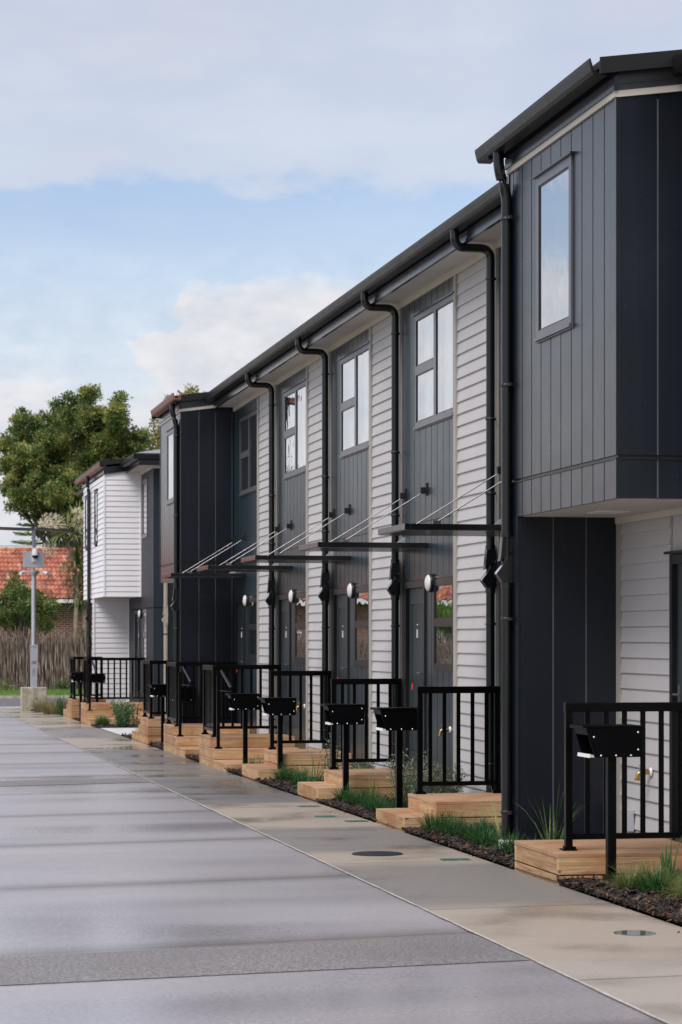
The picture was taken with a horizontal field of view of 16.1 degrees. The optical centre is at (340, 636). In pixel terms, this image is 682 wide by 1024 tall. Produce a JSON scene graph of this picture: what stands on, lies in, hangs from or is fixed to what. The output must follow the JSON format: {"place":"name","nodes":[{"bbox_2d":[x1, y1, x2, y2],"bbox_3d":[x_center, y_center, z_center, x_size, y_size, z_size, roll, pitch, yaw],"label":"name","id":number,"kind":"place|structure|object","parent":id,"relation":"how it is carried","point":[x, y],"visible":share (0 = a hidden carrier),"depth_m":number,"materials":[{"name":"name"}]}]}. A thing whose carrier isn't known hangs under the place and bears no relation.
{"place":"outdoors","nodes":[
{"label":"outdoors","id":0,"kind":"place"},
{"bbox_2d":[0,698,66,706],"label":"street","id":1,"kind":"structure","parent":0,"point":[9,702],"depth_m":74.81,"materials":[{"name":"asphalt"}]},
{"bbox_2d":[0,527,73,710],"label":"camera tower","id":2,"kind":"structure","parent":1,"relation":"on","point":[34,559],"depth_m":63.73,"materials":[{"name":"metal"}]},
{"bbox_2d":[0,688,92,695],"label":"lawn","id":3,"kind":"structure","parent":0,"point":[6,694],"depth_m":80.54,"materials":[{"name":"green plant"}]},
{"bbox_2d":[0,570,62,642],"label":"bushy tree","id":4,"kind":"object","parent":3,"relation":"on","point":[17,612],"visible":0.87,"depth_m":89.48,"materials":[{"name":"green plant"}]},
{"bbox_2d":[0,626,92,690],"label":"brushwood fence","id":5,"kind":"object","parent":3,"relation":"on","point":[53,662],"visible":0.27,"depth_m":86.51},
{"bbox_2d":[37,502,92,642],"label":"tree","id":6,"kind":"object","parent":3,"relation":"on","point":[75,523],"visible":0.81,"depth_m":88.70,"materials":[{"name":"green plant"}]},
{"bbox_2d":[101,728,137,734],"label":"side path","id":7,"kind":"structure","parent":0,"point":[119,731],"depth_m":47.87,"materials":[{"name":"concrete"}]},
{"bbox_2d":[0,711,665,1023],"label":"driveway","id":8,"kind":"structure","parent":0,"point":[107,867],"depth_m":14.58,"materials":[{"name":"concrete"}]},
{"bbox_2d":[0,777,149,785],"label":"aggregate band","id":9,"kind":"object","parent":8,"relation":"on","point":[69,781],"visible":1,"depth_m":29.54,"materials":[{"name":"concrete"}]},
{"bbox_2d":[0,935,528,984],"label":"aggregate band","id":10,"kind":"object","parent":8,"relation":"on","point":[59,968],"visible":1,"depth_m":12.58,"materials":[{"name":"concrete"}]},
{"bbox_2d":[1,711,672,1023],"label":"path joint","id":11,"kind":"object","parent":8,"relation":"on","point":[607,994],"visible":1,"depth_m":14.28,"materials":[{"name":"concrete"}]},
{"bbox_2d":[0,0,681,546],"label":"sky","id":12,"kind":"structure","parent":0,"point":[185,185],"materials":[{"name":"blue"}]},
{"bbox_2d":[59,714,681,932],"bbox_3d":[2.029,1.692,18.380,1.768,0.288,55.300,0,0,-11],"label":"garden bed","id":13,"kind":"object","parent":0,"point":[650,912],"visible":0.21,"depth_m":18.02,"materials":[{"name":"brown wood"}]},
{"bbox_2d":[9,514,47,546],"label":"conifer","id":14,"kind":"object","parent":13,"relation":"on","point":[26,542],"visible":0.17,"depth_m":123.93,"materials":[{"name":"green plant"}]},
{"bbox_2d":[0,695,91,698],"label":"kerb","id":15,"kind":"structure","parent":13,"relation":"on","point":[61,696],"depth_m":78.75,"materials":[{"name":"concrete"}]},
{"bbox_2d":[0,547,92,642],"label":"brick house","id":16,"kind":"structure","parent":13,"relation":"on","point":[11,558],"depth_m":96.25,"materials":[{"name":"red brick"}]},
{"bbox_2d":[31,520,62,547],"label":"broadleaf tree","id":17,"kind":"object","parent":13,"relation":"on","point":[41,532],"visible":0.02,"depth_m":118.45,"materials":[{"name":"green plant"}]},
{"bbox_2d":[0,383,153,547],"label":"broadleaf tree","id":18,"kind":"object","parent":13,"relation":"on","point":[55,456],"visible":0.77,"depth_m":110.51,"materials":[{"name":"green plant"}]},
{"bbox_2d":[58,713,137,727],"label":"garden bed","id":19,"kind":"object","parent":13,"relation":"on","point":[102,726],"visible":0.17,"depth_m":50.09,"materials":[{"name":"soil"}]},
{"bbox_2d":[54,691,69,713],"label":"flax plant","id":20,"kind":"object","parent":19,"relation":"on","point":[59,707],"visible":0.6,"depth_m":59.33,"materials":[{"name":"green plant"}]},
{"bbox_2d":[69,672,83,721],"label":"letterbox","id":21,"kind":"object","parent":19,"relation":"on","point":[77,677],"visible":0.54,"depth_m":54.05,"materials":[{"name":"black metal"}]},
{"bbox_2d":[63,698,105,720],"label":"timber stoop","id":22,"kind":"object","parent":19,"relation":"on","point":[71,711],"visible":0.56,"depth_m":56.03,"materials":[{"name":"brown wood"}]},
{"bbox_2d":[70,656,102,698],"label":"balustrade","id":23,"kind":"object","parent":22,"relation":"on","point":[73,684],"visible":0.66,"depth_m":56.12,"materials":[{"name":"metal"}]},
{"bbox_2d":[91,673,105,701],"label":"letterbox","id":24,"kind":"object","parent":19,"relation":"on","point":[98,678],"visible":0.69,"depth_m":53.83,"materials":[{"name":"black metal"}]},
{"bbox_2d":[81,702,149,727],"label":"timber stoop","id":25,"kind":"object","parent":19,"relation":"on","point":[87,717],"visible":0.52,"depth_m":52.31,"materials":[{"name":"brown wood"}]},
{"bbox_2d":[83,658,144,710],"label":"balustrade","id":26,"kind":"object","parent":25,"relation":"on","point":[87,679],"visible":0.97,"depth_m":53.47,"materials":[{"name":"metal"}]},
{"bbox_2d":[110,697,136,727],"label":"shrub","id":27,"kind":"object","parent":19,"relation":"on","point":[120,719],"visible":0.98,"depth_m":49.87,"materials":[{"name":"green plant"}]},
{"bbox_2d":[127,687,142,723],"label":"shrub","id":28,"kind":"object","parent":19,"relation":"on","point":[134,705],"visible":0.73,"depth_m":51.34,"materials":[{"name":"green plant"}]},
{"bbox_2d":[75,449,173,716],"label":"white townhouse","id":29,"kind":"structure","parent":13,"relation":"on","point":[128,593],"depth_m":54.57,"materials":[{"name":"painted wood"},{"name":"metal"}]},
{"bbox_2d":[84,495,86,548],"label":"window","id":30,"kind":"structure","parent":29,"relation":"in","point":[85,547],"depth_m":58.85,"materials":[{"name":"metal"}]},
{"bbox_2d":[93,489,97,544],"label":"window","id":31,"kind":"structure","parent":29,"relation":"in","point":[96,490],"depth_m":56.36,"materials":[{"name":"glass"}]},
{"bbox_2d":[135,610,139,699],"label":"door","id":32,"kind":"structure","parent":29,"relation":"in","point":[137,620],"depth_m":55.59,"materials":[{"name":"wood"}]},
{"bbox_2d":[141,478,147,538],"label":"window","id":33,"kind":"structure","parent":29,"relation":"in","point":[145,481],"depth_m":53.75,"materials":[{"name":"glass"}]},
{"bbox_2d":[143,609,146,659],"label":"sidelight window","id":34,"kind":"structure","parent":29,"relation":"in","point":[144,610],"depth_m":53.75,"materials":[{"name":"glass"}]},
{"bbox_2d":[132,717,173,748],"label":"timber stoop","id":35,"kind":"object","parent":13,"relation":"on","point":[147,731],"visible":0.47,"depth_m":40.94,"materials":[{"name":"brown wood"}]},
{"bbox_2d":[142,660,173,718],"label":"balustrade","id":36,"kind":"object","parent":35,"relation":"on","point":[147,679],"visible":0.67,"depth_m":41.09,"materials":[{"name":"metal"}]},
{"bbox_2d":[147,684,173,749],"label":"letterbox","id":37,"kind":"object","parent":13,"relation":"on","point":[158,690],"visible":0.53,"depth_m":40.69,"materials":[{"name":"black metal"}]},
{"bbox_2d":[145,383,204,450],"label":"broadleaf tree","id":38,"kind":"object","parent":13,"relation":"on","point":[155,437],"visible":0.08,"depth_m":121.11,"materials":[{"name":"green plant"}]},
{"bbox_2d":[172,687,195,723],"bbox_3d":[-2.565,1.501,39.034,0.426,1.368,0.300,0,0,-9],"label":"letterbox","id":39,"kind":"object","parent":13,"relation":"on","point":[188,693],"visible":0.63,"depth_m":38.91,"materials":[{"name":"black metal"}]},
{"bbox_2d":[151,392,234,723],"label":"end house","id":40,"kind":"structure","parent":13,"relation":"on","point":[196,478],"depth_m":39.31,"materials":[{"name":"black wood"}]},
{"bbox_2d":[165,426,173,505],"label":"window","id":41,"kind":"structure","parent":40,"relation":"in","point":[170,432],"depth_m":40.55,"materials":[{"name":"glass"}]},
{"bbox_2d":[163,723,249,761],"bbox_3d":[-1.998,1.630,37.462,1.194,0.480,2.700,0,0,-11],"label":"timber stoop","id":42,"kind":"object","parent":13,"relation":"on","point":[187,743],"visible":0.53,"depth_m":37.45,"materials":[{"name":"brown wood"}]},
{"bbox_2d":[165,662,237,736],"bbox_3d":[-2.021,0.968,37.642,1.170,1.136,2.279,0,0,-11],"label":"balustrade","id":43,"kind":"object","parent":42,"relation":"on","point":[178,717],"visible":0.93,"depth_m":38.58,"materials":[{"name":"metal"}]},
{"bbox_2d":[162,367,277,733],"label":"terraced house","id":44,"kind":"structure","parent":13,"relation":"on","point":[247,398],"depth_m":37.08,"materials":[{"name":"wood"}]},
{"bbox_2d":[235,599,244,723],"bbox_3d":[-1.591,0.420,38.560,0.115,2.040,0.960,0,0,-11],"label":"door","id":45,"kind":"structure","parent":44,"relation":"in","point":[239,607],"depth_m":38.76,"materials":[{"name":"wood"}]},
{"bbox_2d":[238,408,256,496],"bbox_3d":[-1.414,-2.860,37.687,0.112,1.259,1.882,0,0,-11],"label":"window","id":46,"kind":"structure","parent":44,"relation":"in","point":[248,422],"depth_m":37.65,"materials":[{"name":"glass"}]},
{"bbox_2d":[248,598,256,659],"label":"sidelight window","id":47,"kind":"structure","parent":44,"relation":"in","point":[252,602],"depth_m":37.34,"materials":[{"name":"clear glass"}]},
{"bbox_2d":[225,693,259,763],"bbox_3d":[-1.292,1.431,31.792,0.426,1.368,0.300,0,0,-11],"label":"letterbox","id":48,"kind":"object","parent":13,"relation":"on","point":[245,702],"visible":0.92,"depth_m":31.68,"materials":[{"name":"black metal"}]},
{"bbox_2d":[199,734,299,776],"bbox_3d":[-1.189,1.619,33.320,1.194,0.458,2.660,0,0,-11],"label":"timber stoop","id":49,"kind":"object","parent":13,"relation":"on","point":[229,754],"visible":0.63,"depth_m":33.42,"materials":[{"name":"brown wood"}]},
{"bbox_2d":[201,665,280,748],"bbox_3d":[-1.221,0.968,33.549,1.170,1.136,2.139,0,0,-11],"label":"balustrade","id":50,"kind":"object","parent":49,"relation":"on","point":[214,727],"visible":0.88,"depth_m":34.42,"materials":[{"name":"metal"}]},
{"bbox_2d":[197,330,330,748],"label":"terraced house","id":51,"kind":"structure","parent":13,"relation":"on","point":[295,368],"depth_m":32.91,"materials":[{"name":"grey"}]},
{"bbox_2d":[278,594,290,734],"bbox_3d":[-0.786,0.420,34.438,0.115,2.040,0.960,0,0,-11],"label":"door","id":52,"kind":"structure","parent":51,"relation":"in","point":[284,605],"depth_m":34.58,"materials":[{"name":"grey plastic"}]},
{"bbox_2d":[282,379,305,479],"bbox_3d":[-0.597,-2.860,33.567,0.136,1.259,1.882,0,0,-11],"label":"window","id":53,"kind":"structure","parent":51,"relation":"in","point":[294,396],"depth_m":33.50,"materials":[{"name":"glass"}]},
{"bbox_2d":[295,593,305,662],"bbox_3d":[-0.518,-0.120,33.156,0.090,0.960,0.880,0,0,-11],"label":"sidelight window","id":54,"kind":"structure","parent":51,"relation":"in","point":[300,598],"depth_m":33.18,"materials":[{"name":"clear glass"}]},
{"bbox_2d":[258,697,296,789],"bbox_3d":[-0.775,1.426,29.457,0.426,1.368,0.300,0,0,-12],"label":"letterbox","id":55,"kind":"object","parent":13,"relation":"on","point":[279,707],"visible":0.96,"depth_m":29.35,"materials":[{"name":"black metal"}]},
{"bbox_2d":[267,761,297,780],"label":"grass tuft","id":56,"kind":"object","parent":13,"relation":"on","point":[280,774],"visible":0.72,"depth_m":29.09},
{"bbox_2d":[242,749,351,786],"bbox_3d":[-0.562,1.632,30.152,1.180,0.399,1.400,0,0,-11],"label":"timber stoop","id":57,"kind":"object","parent":13,"relation":"on","point":[300,757],"visible":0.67,"depth_m":29.61,"materials":[{"name":"brown wood"}]},
{"bbox_2d":[267,671,331,749],"bbox_3d":[-0.514,0.933,30.793,0.840,1.000,0.100,0,0,-11],"label":"balustrade","id":58,"kind":"object","parent":57,"relation":"on","point":[300,674],"visible":0.75,"depth_m":30.79,"materials":[{"name":"metal"}]},
{"bbox_2d":[282,763,313,780],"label":"grass tuft","id":59,"kind":"object","parent":13,"relation":"on","point":[299,773],"visible":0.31,"depth_m":28.67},
{"bbox_2d":[288,771,310,784],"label":"grass tuft","id":60,"kind":"object","parent":13,"relation":"on","point":[296,779],"visible":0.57,"depth_m":27.98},
{"bbox_2d":[296,761,337,781],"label":"flax plant","id":61,"kind":"object","parent":13,"relation":"on","point":[316,779],"visible":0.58,"depth_m":27.84,"materials":[{"name":"green plant"}]},
{"bbox_2d":[241,283,401,768],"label":"terraced house","id":62,"kind":"structure","parent":13,"relation":"on","point":[356,330],"depth_m":28.78,"materials":[{"name":"grey"}]},
{"bbox_2d":[333,588,348,750],"bbox_3d":[0.019,0.420,30.316,0.115,2.040,0.960,0,0,-11],"label":"door","id":63,"kind":"structure","parent":62,"relation":"in","point":[340,597],"depth_m":30.51,"materials":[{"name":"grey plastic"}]},
{"bbox_2d":[338,341,369,458],"bbox_3d":[0.208,-2.860,29.445,0.136,1.259,1.882,0,0,-11],"label":"window","id":64,"kind":"structure","parent":62,"relation":"in","point":[354,366],"depth_m":29.43,"materials":[{"name":"glass"}]},
{"bbox_2d":[354,586,368,666],"bbox_3d":[0.288,-0.120,29.034,0.090,0.960,0.880,0,0,-11],"label":"sidelight window","id":65,"kind":"structure","parent":62,"relation":"in","point":[361,596],"depth_m":29.07,"materials":[{"name":"clear glass"}]},
{"bbox_2d":[319,732,340,772],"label":"shrub","id":66,"kind":"object","parent":13,"relation":"on","point":[337,754],"visible":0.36,"depth_m":29.02,"materials":[{"name":"green plant"}]},
{"bbox_2d":[0,708,681,1023],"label":"footpath","id":67,"kind":"structure","parent":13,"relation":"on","point":[567,931],"depth_m":16.64,"materials":[{"name":"concrete"}]},
{"bbox_2d":[26,696,54,711],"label":"tussock","id":68,"kind":"object","parent":67,"relation":"on","point":[36,707],"visible":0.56,"depth_m":61.95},
{"bbox_2d":[39,698,60,713],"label":"tussock","id":69,"kind":"object","parent":67,"relation":"on","point":[48,709],"visible":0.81,"depth_m":59.99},
{"bbox_2d":[352,851,402,855],"bbox_3d":[0.286,1.701,19.028,0.410,0.022,0.380,0,0,-11],"label":"drain cover","id":70,"kind":"object","parent":67,"relation":"on","point":[377,853],"visible":1,"depth_m":18.94,"materials":[{"name":"metal"}]},
{"bbox_2d":[613,930,655,935],"bbox_3d":[1.669,1.682,13.725,0.240,0.002,0.260,0,0,-11],"label":"manhole cover","id":71,"kind":"object","parent":67,"relation":"on","point":[634,932],"visible":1,"depth_m":13.72,"materials":[{"name":"grey metal"}]},
{"bbox_2d":[320,704,364,812],"bbox_3d":[0.019,1.391,25.395,0.426,1.368,0.300,0,0,-11],"label":"letterbox","id":72,"kind":"object","parent":13,"relation":"on","point":[345,716],"visible":0.95,"depth_m":25.28,"materials":[{"name":"black metal"}]},
{"bbox_2d":[328,782,361,799],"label":"grass tuft","id":73,"kind":"object","parent":13,"relation":"on","point":[342,796],"visible":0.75,"depth_m":25.19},
{"bbox_2d":[330,757,377,768],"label":"shrub","id":74,"kind":"object","parent":13,"relation":"on","point":[368,765],"visible":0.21,"depth_m":27.84,"materials":[{"name":"green plant"}]},
{"bbox_2d":[340,788,369,805],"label":"grass tuft","id":75,"kind":"object","parent":13,"relation":"on","point":[355,800],"visible":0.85,"depth_m":24.44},
{"bbox_2d":[298,768,415,807],"bbox_3d":[0.213,1.637,26.182,1.180,0.348,1.210,0,0,-11],"label":"timber stoop","id":76,"kind":"object","parent":13,"relation":"on","point":[312,791],"visible":0.57,"depth_m":25.71,"materials":[{"name":"brown wood"}]},
{"bbox_2d":[328,678,401,769],"bbox_3d":[0.280,0.963,26.730,0.840,1.000,0.100,0,0,-11],"label":"balustrade","id":77,"kind":"object","parent":76,"relation":"on","point":[366,682],"visible":0.69,"depth_m":26.72,"materials":[{"name":"metal"}]},
{"bbox_2d":[359,794,390,810],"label":"grass tuft","id":78,"kind":"object","parent":13,"relation":"on","point":[377,804],"visible":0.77,"depth_m":23.56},
{"bbox_2d":[359,788,391,807],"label":"grass tuft","id":79,"kind":"object","parent":13,"relation":"on","point":[372,793],"visible":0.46,"depth_m":24.02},
{"bbox_2d":[370,707,416,807],"bbox_3d":[0.517,1.353,22.842,0.426,1.368,0.300,0,0,-13],"label":"letterbox","id":80,"kind":"object","parent":13,"relation":"on","point":[398,720],"visible":0.74,"depth_m":22.74,"materials":[{"name":"black metal"}]},
{"bbox_2d":[299,219,499,792],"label":"terraced house","id":81,"kind":"structure","parent":13,"relation":"on","point":[440,282],"depth_m":24.58,"materials":[{"name":"wood"}]},
{"bbox_2d":[404,580,425,769],"bbox_3d":[0.825,0.420,26.194,0.115,2.040,0.960,0,0,-11],"label":"door","id":82,"kind":"structure","parent":81,"relation":"in","point":[414,592],"depth_m":26.36,"materials":[{"name":"wood"}]},
{"bbox_2d":[412,291,453,430],"bbox_3d":[1.014,-2.860,25.323,0.136,1.259,1.882,0,0,-11],"label":"window","id":83,"kind":"structure","parent":81,"relation":"in","point":[433,323],"depth_m":25.27,"materials":[{"name":"glass"}]},
{"bbox_2d":[433,578,452,671],"bbox_3d":[1.093,-0.120,24.912,0.090,0.960,0.880,0,0,-11],"label":"sidelight window","id":84,"kind":"structure","parent":81,"relation":"in","point":[443,588],"depth_m":24.92,"materials":[{"name":"clear glass"}]},
{"bbox_2d":[385,760,424,807],"bbox_3d":[0.607,1.440,23.262,0.569,0.537,0.739,0,0,27],"label":"flax plant","id":85,"kind":"object","parent":13,"relation":"on","point":[406,802],"visible":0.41,"depth_m":23.23,"materials":[{"name":"green plant"}]},
{"bbox_2d":[383,748,441,801],"bbox_3d":[0.732,1.472,24.788,0.606,0.671,0.640,0,0,29],"label":"shrub","id":86,"kind":"object","parent":13,"relation":"on","point":[412,768],"visible":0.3,"depth_m":24.78,"materials":[{"name":"green plant"}]},
{"bbox_2d":[408,807,450,830],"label":"grass tuft","id":87,"kind":"object","parent":13,"relation":"on","point":[427,823],"visible":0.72,"depth_m":20.95,"materials":[{"name":"plant"}]},
{"bbox_2d":[404,760,467,792],"bbox_3d":[0.929,1.482,23.603,0.675,0.580,0.627,0,0,3],"label":"shrub","id":88,"kind":"object","parent":13,"relation":"on","point":[426,789],"visible":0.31,"depth_m":23.57,"materials":[{"name":"green plant"}]},
{"bbox_2d":[376,792,500,837],"bbox_3d":[1.022,1.626,22.045,1.180,0.326,1.220,0,0,-11],"label":"timber stoop","id":89,"kind":"object","parent":13,"relation":"on","point":[457,803],"visible":0.5,"depth_m":21.59,"materials":[{"name":"brown wood"}]},
{"bbox_2d":[413,686,500,793],"bbox_3d":[1.096,0.963,22.549,0.840,1.000,0.100,0,0,-11],"label":"balustrade","id":90,"kind":"object","parent":89,"relation":"on","point":[458,691],"visible":0.92,"depth_m":22.54,"materials":[{"name":"metal"}]},
{"bbox_2d":[378,176,507,789],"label":"terraced house","id":91,"kind":"structure","parent":13,"relation":"on","point":[479,217],"depth_m":21.98,"materials":[{"name":"grey"}]},
{"bbox_2d":[428,811,473,836],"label":"grass tuft","id":92,"kind":"object","parent":13,"relation":"on","point":[443,830],"visible":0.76,"depth_m":20.41,"materials":[{"name":"plant"}]},
{"bbox_2d":[431,810,477,830],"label":"grass tuft","id":93,"kind":"object","parent":13,"relation":"on","point":[455,821],"visible":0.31,"depth_m":20.83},
{"bbox_2d":[446,814,491,840],"bbox_3d":[1.099,1.573,20.008,0.572,0.229,0.558,0,0,-29],"label":"grass tuft","id":94,"kind":"object","parent":13,"relation":"on","point":[466,832],"visible":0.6,"depth_m":20.01,"materials":[{"name":"plant"}]},
{"bbox_2d":[458,823,500,846],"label":"grass tuft","id":95,"kind":"object","parent":13,"relation":"on","point":[482,838],"visible":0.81,"depth_m":19.40,"materials":[{"name":"plant"}]},
{"bbox_2d":[481,788,500,838],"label":"flax plant","id":96,"kind":"object","parent":13,"relation":"on","point":[497,829],"visible":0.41,"depth_m":19.64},
{"bbox_2d":[483,829,514,846],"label":"grass tuft","id":97,"kind":"object","parent":13,"relation":"on","point":[498,838],"visible":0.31,"depth_m":19.01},
{"bbox_2d":[485,832,525,854],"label":"grass tuft","id":98,"kind":"object","parent":13,"relation":"on","point":[505,846],"visible":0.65,"depth_m":18.60,"materials":[{"name":"plant"}]},
{"bbox_2d":[517,782,581,839],"bbox_3d":[1.626,1.382,18.305,0.531,0.600,0.702,0,0,-11],"label":"flax plant","id":99,"kind":"object","parent":13,"relation":"on","point":[554,836],"visible":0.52,"depth_m":18.21,"materials":[{"name":"green plant"}]},
{"bbox_2d":[475,49,681,867],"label":"end house","id":100,"kind":"structure","parent":13,"relation":"on","point":[588,573],"depth_m":17.93,"materials":[{"name":"grey wood"}]},
{"bbox_2d":[531,151,574,343],"bbox_3d":[1.610,-2.852,17.837,0.136,1.264,1.025,0,0,-11],"label":"window","id":101,"kind":"structure","parent":100,"relation":"in","point":[554,184],"depth_m":17.82,"materials":[{"name":"glass"}]},
{"bbox_2d":[669,554,681,839],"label":"door","id":102,"kind":"structure","parent":100,"relation":"in","point":[675,570],"depth_m":17.64,"materials":[{"name":"metal"}]},
{"bbox_2d":[514,838,681,892],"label":"timber stoop","id":103,"kind":"object","parent":13,"relation":"on","point":[552,861],"visible":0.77,"depth_m":16.78,"materials":[{"name":"brown wood"}]},
{"bbox_2d":[559,702,681,850],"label":"balustrade","id":104,"kind":"object","parent":103,"relation":"on","point":[606,708],"visible":1,"depth_m":16.93,"materials":[{"name":"metal"}]},
{"bbox_2d":[570,724,643,902],"bbox_3d":[1.796,1.281,16.348,0.426,1.368,0.300,0,0,-12],"label":"letterbox","id":105,"kind":"object","parent":13,"relation":"on","point":[610,742],"visible":0.92,"depth_m":16.26,"materials":[{"name":"black metal"}]},
{"bbox_2d":[595,858,655,889],"bbox_3d":[1.919,1.562,15.908,0.509,0.205,0.528,0,0,-32],"label":"grass tuft","id":106,"kind":"object","parent":13,"relation":"on","point":[621,882],"visible":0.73,"depth_m":15.87,"materials":[{"name":"plant"}]},
{"bbox_2d":[617,857,678,889],"bbox_3d":[2.068,1.559,15.907,0.533,0.211,0.552,0,0,35],"label":"grass tuft","id":107,"kind":"object","parent":13,"relation":"on","point":[662,870],"visible":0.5,"depth_m":15.86,"materials":[{"name":"plant"}]},
{"bbox_2d":[623,860,675,893],"bbox_3d":[2.046,1.560,15.678,0.477,0.207,0.522,0,0,-15],"label":"grass tuft","id":108,"kind":"object","parent":13,"relation":"on","point":[655,885],"visible":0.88,"depth_m":15.64,"materials":[{"name":"plant"}]},
{"bbox_2d":[653,872,681,899],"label":"grass tuft","id":109,"kind":"object","parent":13,"relation":"on","point":[678,892],"visible":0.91,"depth_m":15.22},
{"bbox_2d":[659,837,681,877],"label":"flax plant","id":110,"kind":"object","parent":13,"relation":"on","point":[668,858],"visible":0.66,"depth_m":16.02,"materials":[{"name":"green plant"}]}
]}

